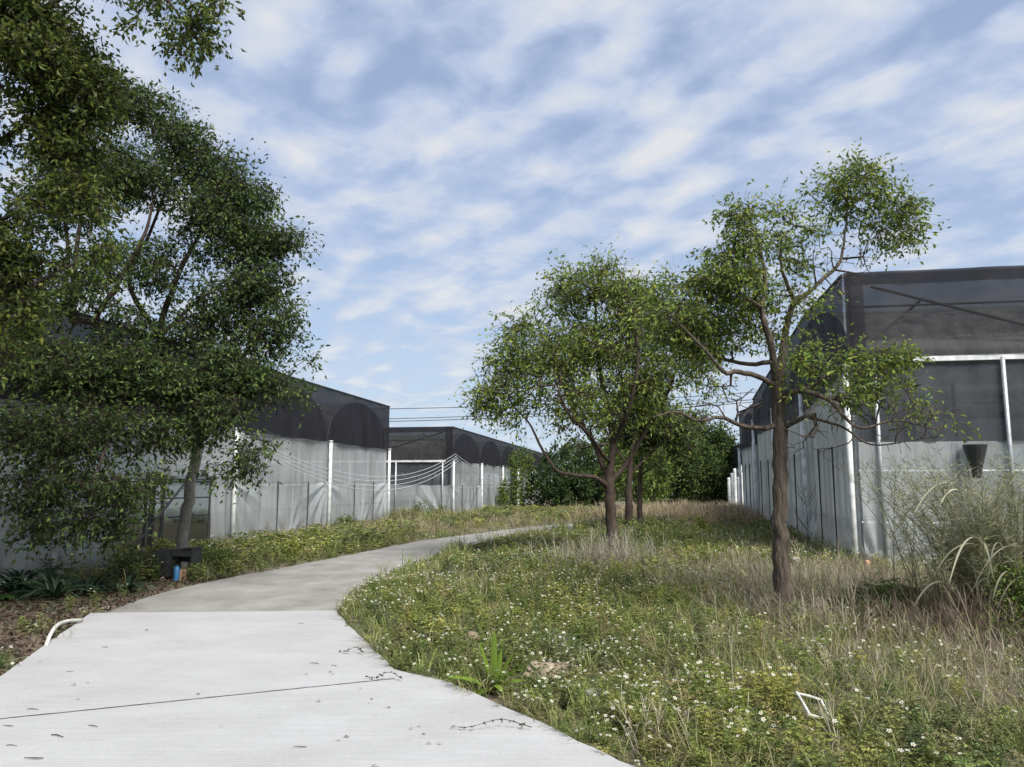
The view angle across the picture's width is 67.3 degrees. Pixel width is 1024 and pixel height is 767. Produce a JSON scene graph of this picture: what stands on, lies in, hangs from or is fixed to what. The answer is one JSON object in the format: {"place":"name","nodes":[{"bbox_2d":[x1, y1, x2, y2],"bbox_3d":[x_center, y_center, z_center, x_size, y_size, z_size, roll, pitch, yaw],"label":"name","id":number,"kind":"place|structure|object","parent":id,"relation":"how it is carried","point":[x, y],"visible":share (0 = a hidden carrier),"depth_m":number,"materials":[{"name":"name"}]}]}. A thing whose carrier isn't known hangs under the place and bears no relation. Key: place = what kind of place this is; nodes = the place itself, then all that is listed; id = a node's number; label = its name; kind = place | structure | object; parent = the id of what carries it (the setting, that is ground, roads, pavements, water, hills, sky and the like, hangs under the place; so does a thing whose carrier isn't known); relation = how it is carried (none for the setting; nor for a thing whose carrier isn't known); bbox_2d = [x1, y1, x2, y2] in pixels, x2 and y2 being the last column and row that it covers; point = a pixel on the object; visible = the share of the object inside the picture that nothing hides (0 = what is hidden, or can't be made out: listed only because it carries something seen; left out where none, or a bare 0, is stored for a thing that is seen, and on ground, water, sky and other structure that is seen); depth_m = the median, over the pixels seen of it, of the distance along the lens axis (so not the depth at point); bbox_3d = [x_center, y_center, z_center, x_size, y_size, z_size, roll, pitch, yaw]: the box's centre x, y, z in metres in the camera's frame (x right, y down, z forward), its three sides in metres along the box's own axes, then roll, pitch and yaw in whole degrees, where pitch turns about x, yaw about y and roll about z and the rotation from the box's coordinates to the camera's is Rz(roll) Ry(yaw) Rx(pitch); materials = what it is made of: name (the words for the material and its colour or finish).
{"place":"outdoors","nodes":[
{"label":"outdoors","id":0,"kind":"place"},
{"bbox_2d":[0,610,635,766],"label":"new road","id":1,"kind":"structure","parent":0,"point":[123,660],"depth_m":5.47,"materials":[{"name":"concrete"}]},
{"bbox_2d":[44,618,82,645],"bbox_3d":[-4.767,2.591,8.143,0.116,0.126,1.351,2,-8,-16],"label":"white pipe","id":2,"kind":"object","parent":1,"relation":"on","point":[50,634],"visible":0.94,"depth_m":8.02,"materials":[{"name":"plastic"}]},
{"bbox_2d":[0,678,393,718],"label":"road joint","id":3,"kind":"object","parent":1,"relation":"on","point":[188,699],"visible":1,"depth_m":5.62,"materials":[{"name":"concrete"}]},
{"bbox_2d":[339,646,363,652],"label":"creeping stem","id":4,"kind":"object","parent":1,"relation":"on","point":[351,648],"visible":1,"depth_m":7.16,"materials":[{"name":"brown plant"}]},
{"bbox_2d":[365,671,401,679],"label":"creeping stem","id":5,"kind":"object","parent":1,"relation":"on","point":[384,673],"visible":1,"depth_m":6.20,"materials":[{"name":"brown plant"}]},
{"bbox_2d":[451,718,531,728],"bbox_3d":[-0.134,2.191,4.948,0.522,0.048,0.108,0,-7,0],"label":"creeping stem","id":6,"kind":"object","parent":1,"relation":"on","point":[520,724],"visible":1,"depth_m":4.96,"materials":[{"name":"brown plant"}]},
{"bbox_2d":[107,499,671,612],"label":"old road","id":7,"kind":"structure","parent":0,"point":[316,585],"depth_m":12.11,"materials":[{"name":"concrete"}]},
{"bbox_2d":[0,487,1023,766],"bbox_3d":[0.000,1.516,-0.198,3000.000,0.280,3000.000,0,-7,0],"label":"ground","id":8,"kind":"structure","parent":0,"point":[196,533],"depth_m":8.64,"materials":[{"name":"soil"}]},
{"bbox_2d":[0,594,26,600],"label":"broad leaf plant","id":9,"kind":"object","parent":8,"relation":"on","point":[8,597],"visible":0.6,"depth_m":10.55,"materials":[{"name":"green plant"}]},
{"bbox_2d":[0,566,84,600],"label":"strap leaf plant","id":10,"kind":"object","parent":8,"relation":"on","point":[16,574],"visible":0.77,"depth_m":10.97,"materials":[{"name":"green plant"}]},
{"bbox_2d":[0,571,109,603],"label":"strap leaf plant","id":11,"kind":"object","parent":8,"relation":"on","point":[56,589],"visible":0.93,"depth_m":10.65,"materials":[{"name":"green plant"}]},
{"bbox_2d":[52,568,129,596],"bbox_3d":[-6.172,2.906,11.188,1.197,0.361,1.213,0,-7,0],"label":"strap leaf plant","id":12,"kind":"object","parent":8,"relation":"on","point":[98,580],"visible":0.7,"depth_m":11.20,"materials":[{"name":"green plant"}]},
{"bbox_2d":[0,571,244,673],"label":"leaf litter","id":13,"kind":"object","parent":8,"relation":"on","point":[19,605],"visible":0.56,"depth_m":9.77,"materials":[{"name":"brown plant"}]},
{"bbox_2d":[0,0,246,390],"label":"overhanging tree","id":14,"kind":"object","parent":8,"relation":"on","point":[45,54],"visible":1,"depth_m":7.67,"materials":[{"name":"green plant"}]},
{"bbox_2d":[93,570,159,595],"bbox_3d":[-5.795,2.969,11.519,0.958,0.339,1.046,0,-7,0],"label":"strap leaf plant","id":15,"kind":"object","parent":8,"relation":"on","point":[130,580],"visible":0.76,"depth_m":11.45,"materials":[{"name":"green plant"}]},
{"bbox_2d":[96,548,160,582],"bbox_3d":[-6.381,3.061,12.890,1.000,0.586,1.154,0,-7,0],"label":"weed bush","id":16,"kind":"object","parent":8,"relation":"on","point":[120,564],"visible":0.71,"depth_m":12.80,"materials":[{"name":"green plant"}]},
{"bbox_2d":[0,52,330,573],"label":"tree","id":17,"kind":"object","parent":8,"relation":"on","point":[88,374],"visible":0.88,"depth_m":12.29,"materials":[{"name":"green plant"}]},
{"bbox_2d":[173,564,179,580],"bbox_3d":[-5.577,3.149,12.800,0.094,0.270,0.096,0,-7,0],"label":"blue container","id":18,"kind":"object","parent":8,"relation":"on","point":[176,576],"visible":0.94,"depth_m":12.76,"materials":[{"name":"plastic"}]},
{"bbox_2d":[155,546,203,576],"bbox_3d":[-5.677,3.030,13.105,0.699,0.504,0.367,-1,-7,6],"label":"broken cabinet","id":19,"kind":"object","parent":8,"relation":"on","point":[187,554],"visible":0.91,"depth_m":12.97,"materials":[{"name":"black plastic"}]},
{"bbox_2d":[179,569,186,580],"bbox_3d":[-5.489,3.197,12.844,0.100,0.185,0.090,2,-8,-17],"label":"clay block","id":20,"kind":"object","parent":8,"relation":"on","point":[181,575],"depth_m":12.80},
{"bbox_2d":[0,303,390,582],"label":"greenhouse","id":21,"kind":"object","parent":8,"relation":"on","point":[344,432],"visible":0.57,"depth_m":21.69,"materials":[{"name":"black plastic"}]},
{"bbox_2d":[241,433,454,476],"bbox_3d":[-4.601,2.684,26.735,0.020,1.121,16.720,-2,-8,14],"label":"sagging cable","id":22,"kind":"object","parent":21,"relation":"attached to","point":[348,473],"visible":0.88,"depth_m":24.61,"materials":[{"name":"grey plastic"}]},
{"bbox_2d":[241,436,455,480],"bbox_3d":[-4.576,2.810,26.715,0.020,1.175,16.724,-2,-8,14],"label":"sagging cable","id":23,"kind":"object","parent":21,"relation":"attached to","point":[340,476],"visible":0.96,"depth_m":23.47,"materials":[{"name":"grey plastic"}]},
{"bbox_2d":[242,439,455,485],"bbox_3d":[-4.551,2.936,26.694,0.020,1.230,16.729,-2,-8,14],"label":"sagging cable","id":24,"kind":"object","parent":21,"relation":"attached to","point":[354,483],"visible":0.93,"depth_m":24.60,"materials":[{"name":"grey plastic"}]},
{"bbox_2d":[240,441,458,490],"bbox_3d":[-4.527,3.061,26.673,0.020,1.284,16.733,-2,-8,14],"label":"sagging cable","id":25,"kind":"object","parent":21,"relation":"attached to","point":[350,487],"visible":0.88,"depth_m":24.28,"materials":[{"name":"grey plastic"}]},
{"bbox_2d":[196,541,241,572],"bbox_3d":[-5.437,3.219,14.181,0.845,0.607,0.800,-2,-8,14],"label":"weed bush","id":26,"kind":"object","parent":8,"relation":"on","point":[209,560],"visible":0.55,"depth_m":14.11,"materials":[{"name":"green plant"}]},
{"bbox_2d":[334,513,361,527],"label":"weed bush","id":27,"kind":"object","parent":8,"relation":"on","point":[346,519],"visible":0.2,"depth_m":24.59,"materials":[{"name":"green plant"}]},
{"bbox_2d":[409,500,449,514],"bbox_3d":[-3.630,5.365,32.558,1.755,1.120,1.888,5,-9,-36],"label":"weed bush","id":28,"kind":"object","parent":8,"relation":"on","point":[429,509],"visible":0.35,"depth_m":32.51,"materials":[{"name":"green plant"}]},
{"bbox_2d":[386,426,557,513],"bbox_3d":[-6.428,7.048,56.821,15.241,4.476,42.935,-1,-8,10],"label":"greenhouse","id":29,"kind":"object","parent":8,"relation":"on","point":[415,449],"visible":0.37,"depth_m":35.28,"materials":[{"name":"black plastic"}]},
{"bbox_2d":[495,445,543,506],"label":"climbing vines","id":30,"kind":"object","parent":29,"relation":"attached to","point":[516,483],"visible":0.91,"depth_m":45.92,"materials":[{"name":"green plant"}]},
{"bbox_2d":[464,631,479,644],"bbox_3d":[-0.397,2.510,7.581,0.164,0.130,0.252,0,-7,0],"label":"soil clod","id":31,"kind":"object","parent":8,"relation":"on","point":[469,635],"visible":0.44,"depth_m":7.52,"materials":[{"name":"beige soil"}]},
{"bbox_2d":[448,629,523,694],"bbox_3d":[-0.194,2.182,5.942,0.628,0.502,0.318,0,-7,0],"label":"corn like plant","id":32,"kind":"object","parent":8,"relation":"on","point":[494,662],"visible":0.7,"depth_m":6.03,"materials":[{"name":"green plant"}]},
{"bbox_2d":[0,503,1023,766],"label":"weeds","id":33,"kind":"object","parent":8,"relation":"on","point":[720,695],"visible":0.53,"depth_m":7.25,"materials":[{"name":"green plant"}]},
{"bbox_2d":[795,691,832,721],"bbox_3d":[1.942,2.082,4.949,0.201,0.155,0.520,-1,-8,11],"label":"plastic frame","id":34,"kind":"object","parent":33,"relation":"on","point":[799,694],"visible":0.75,"depth_m":4.97,"materials":[{"name":"white plastic"}]},
{"bbox_2d":[1,519,1022,765],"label":"white wildflowers","id":35,"kind":"object","parent":8,"relation":"on","point":[629,647],"visible":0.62,"depth_m":6.57,"materials":[{"name":"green plant"}]},
{"bbox_2d":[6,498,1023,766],"bbox_3d":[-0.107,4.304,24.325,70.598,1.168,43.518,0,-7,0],"label":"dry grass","id":36,"kind":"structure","parent":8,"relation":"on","point":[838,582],"depth_m":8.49,"materials":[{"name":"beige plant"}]},
{"bbox_2d":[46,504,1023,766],"bbox_3d":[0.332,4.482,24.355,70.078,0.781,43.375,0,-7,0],"label":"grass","id":37,"kind":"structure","parent":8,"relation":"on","point":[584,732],"depth_m":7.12,"materials":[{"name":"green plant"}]},
{"bbox_2d":[518,660,559,681],"bbox_3d":[0.236,2.338,6.231,0.306,0.150,0.342,-2,-8,17],"label":"soil clod","id":38,"kind":"object","parent":8,"relation":"on","point":[547,666],"visible":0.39,"depth_m":6.23,"materials":[{"name":"beige soil"}]},
{"bbox_2d":[522,437,605,507],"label":"distant tree","id":39,"kind":"object","parent":8,"relation":"on","point":[557,490],"visible":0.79,"depth_m":49.92,"materials":[{"name":"green plant"}]},
{"bbox_2d":[556,661,581,674],"bbox_3d":[0.450,2.389,6.465,0.248,0.118,0.188,3,-8,-20],"label":"soil clod","id":40,"kind":"object","parent":8,"relation":"on","point":[565,663],"visible":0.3,"depth_m":6.41,"materials":[{"name":"beige soil"}]},
{"bbox_2d":[561,436,624,501],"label":"distant tree","id":41,"kind":"object","parent":8,"relation":"on","point":[620,498],"visible":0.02,"depth_m":71.17,"materials":[{"name":"green plant"}]},
{"bbox_2d":[448,236,739,548],"bbox_3d":[1.746,0.223,16.829,6.287,7.366,3.756,2,-8,-16],"label":"round tree","id":42,"kind":"object","parent":8,"relation":"on","point":[579,350],"visible":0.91,"depth_m":16.34,"materials":[{"name":"green plant"}]},
{"bbox_2d":[585,688,604,700],"bbox_3d":[0.639,2.318,5.738,0.192,0.079,0.154,0,-7,0],"label":"pale stone","id":43,"kind":"object","parent":8,"relation":"on","point":[587,693],"visible":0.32,"depth_m":5.72,"materials":[{"name":"grey stone"}]},
{"bbox_2d":[553,372,702,525],"bbox_3d":[3.712,2.208,24.712,4.728,5.466,2.965,0,-7,0],"label":"thin tree","id":44,"kind":"object","parent":8,"relation":"on","point":[653,445],"visible":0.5,"depth_m":24.39,"materials":[{"name":"green plant"}]},
{"bbox_2d":[620,528,646,551],"bbox_3d":[2.698,3.531,16.925,0.715,0.695,1.133,-2,-8,12],"label":"shrub","id":45,"kind":"object","parent":8,"relation":"on","point":[637,531],"visible":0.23,"depth_m":17.10,"materials":[{"name":"green plant"}]},
{"bbox_2d":[593,422,683,504],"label":"distant tree","id":46,"kind":"object","parent":8,"relation":"on","point":[621,482],"visible":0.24,"depth_m":49.01,"materials":[{"name":"green plant"}]},
{"bbox_2d":[631,399,711,525],"bbox_3d":[5.193,2.649,25.966,3.002,4.915,2.423,4,-8,-26],"label":"thin tree","id":47,"kind":"object","parent":8,"relation":"on","point":[641,473],"visible":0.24,"depth_m":25.72,"materials":[{"name":"green plant"}]},
{"bbox_2d":[635,406,739,504],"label":"dense bush","id":48,"kind":"object","parent":8,"relation":"on","point":[715,461],"visible":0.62,"depth_m":52.22,"materials":[{"name":"green plant"}]},
{"bbox_2d":[689,514,708,533],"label":"shrub","id":49,"kind":"object","parent":8,"relation":"on","point":[702,522],"visible":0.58,"depth_m":21.10,"materials":[{"name":"green plant"}]},
{"bbox_2d":[727,478,730,503],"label":"concrete post","id":50,"kind":"object","parent":8,"relation":"on","point":[729,489],"visible":0.75,"depth_m":45.49,"materials":[{"name":"white paint"}]},
{"bbox_2d":[730,473,733,502],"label":"concrete post","id":51,"kind":"object","parent":8,"relation":"on","point":[732,487],"visible":0.75,"depth_m":44.62,"materials":[{"name":"concrete"}]},
{"bbox_2d":[723,443,741,477],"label":"greenhouse","id":52,"kind":"object","parent":8,"relation":"on","point":[734,457],"visible":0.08,"depth_m":50.54,"materials":[{"name":"black plastic"}]},
{"bbox_2d":[733,468,736,502],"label":"concrete post","id":53,"kind":"object","parent":8,"relation":"on","point":[735,484],"visible":0.83,"depth_m":43.75,"materials":[{"name":"white paint"}]},
{"bbox_2d":[736,477,739,503],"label":"concrete post","id":54,"kind":"object","parent":8,"relation":"on","point":[738,494],"visible":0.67,"depth_m":42.83,"materials":[{"name":"concrete"}]},
{"bbox_2d":[741,472,743,504],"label":"concrete post","id":55,"kind":"object","parent":8,"relation":"on","point":[742,487],"visible":0.19,"depth_m":41.95,"materials":[{"name":"white paint"}]},
{"bbox_2d":[737,404,759,515],"bbox_3d":[15.002,3.173,28.645,12.238,4.626,4.468,-1,-8,10],"label":"greenhouse","id":56,"kind":"object","parent":8,"relation":"on","point":[745,435],"visible":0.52,"depth_m":29.92,"materials":[{"name":"black plastic"}]},
{"bbox_2d":[617,137,981,622],"bbox_3d":[3.376,-0.139,9.172,4.336,6.098,2.113,0,-7,0],"label":"slender tree","id":57,"kind":"object","parent":8,"relation":"on","point":[695,335],"visible":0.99,"depth_m":9.18,"materials":[{"name":"green plant"}]},
{"bbox_2d":[792,480,817,544],"bbox_3d":[6.486,2.922,16.951,0.667,1.796,0.351,0,-7,0],"label":"bare sapling","id":58,"kind":"object","parent":8,"relation":"on","point":[807,505],"visible":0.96,"depth_m":16.98,"materials":[{"name":"brown plant"}]},
{"bbox_2d":[751,265,1023,569],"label":"greenhouse","id":59,"kind":"object","parent":8,"relation":"on","point":[969,322],"visible":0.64,"depth_m":14.31,"materials":[{"name":"black plastic"}]},
{"bbox_2d":[962,444,987,477],"bbox_3d":[8.299,1.393,13.761,0.390,0.600,0.400,0,-7,0],"label":"funnel lamp","id":60,"kind":"object","parent":59,"relation":"hanging from","point":[975,454],"visible":0.95,"depth_m":13.66,"materials":[{"name":"black plastic"}]},
{"bbox_2d":[826,439,1023,632],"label":"tall reeds","id":61,"kind":"object","parent":8,"relation":"on","point":[978,552],"visible":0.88,"depth_m":8.36,"materials":[{"name":"green plant"}]},
{"bbox_2d":[955,556,1023,649],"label":"leafy bush","id":62,"kind":"object","parent":8,"relation":"on","point":[999,592],"visible":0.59,"depth_m":7.89,"materials":[{"name":"green plant"}]},
{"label":"utility post","id":63,"kind":"object","parent":8,"relation":"on","visible":0},
{"bbox_2d":[455,458,526,486],"bbox_3d":[-0.446,5.277,44.171,0.024,1.351,19.508,-2,-8,12],"label":"sagging cable","id":64,"kind":"object","parent":63,"relation":"attached to","point":[480,478],"visible":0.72,"depth_m":38.43,"materials":[{"name":"grey plastic"}]},
{"bbox_2d":[456,457,535,482],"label":"sagging cable","id":65,"kind":"object","parent":63,"relation":"attached to","point":[487,477],"visible":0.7,"depth_m":40.41,"materials":[{"name":"grey plastic"}]},
{"bbox_2d":[0,0,1023,482],"label":"sky","id":66,"kind":"structure","parent":0,"point":[440,151],"materials":[{"name":"blue"}]},
{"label":"utility pole","id":67,"kind":"object","parent":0,"visible":0},
{"bbox_2d":[389,399,751,418],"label":"power line","id":68,"kind":"object","parent":67,"relation":"attached to","point":[536,413],"visible":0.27,"depth_m":70.18,"materials":[{"name":"grey rubber"}]},
{"bbox_2d":[389,402,752,421],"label":"power line","id":69,"kind":"object","parent":67,"relation":"attached to","point":[537,416],"visible":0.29,"depth_m":70.15,"materials":[{"name":"grey rubber"}]},
{"bbox_2d":[390,392,753,408],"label":"power line","id":70,"kind":"object","parent":67,"relation":"attached to","point":[549,404],"visible":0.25,"depth_m":70.29,"materials":[{"name":"grey rubber"}]}
]}

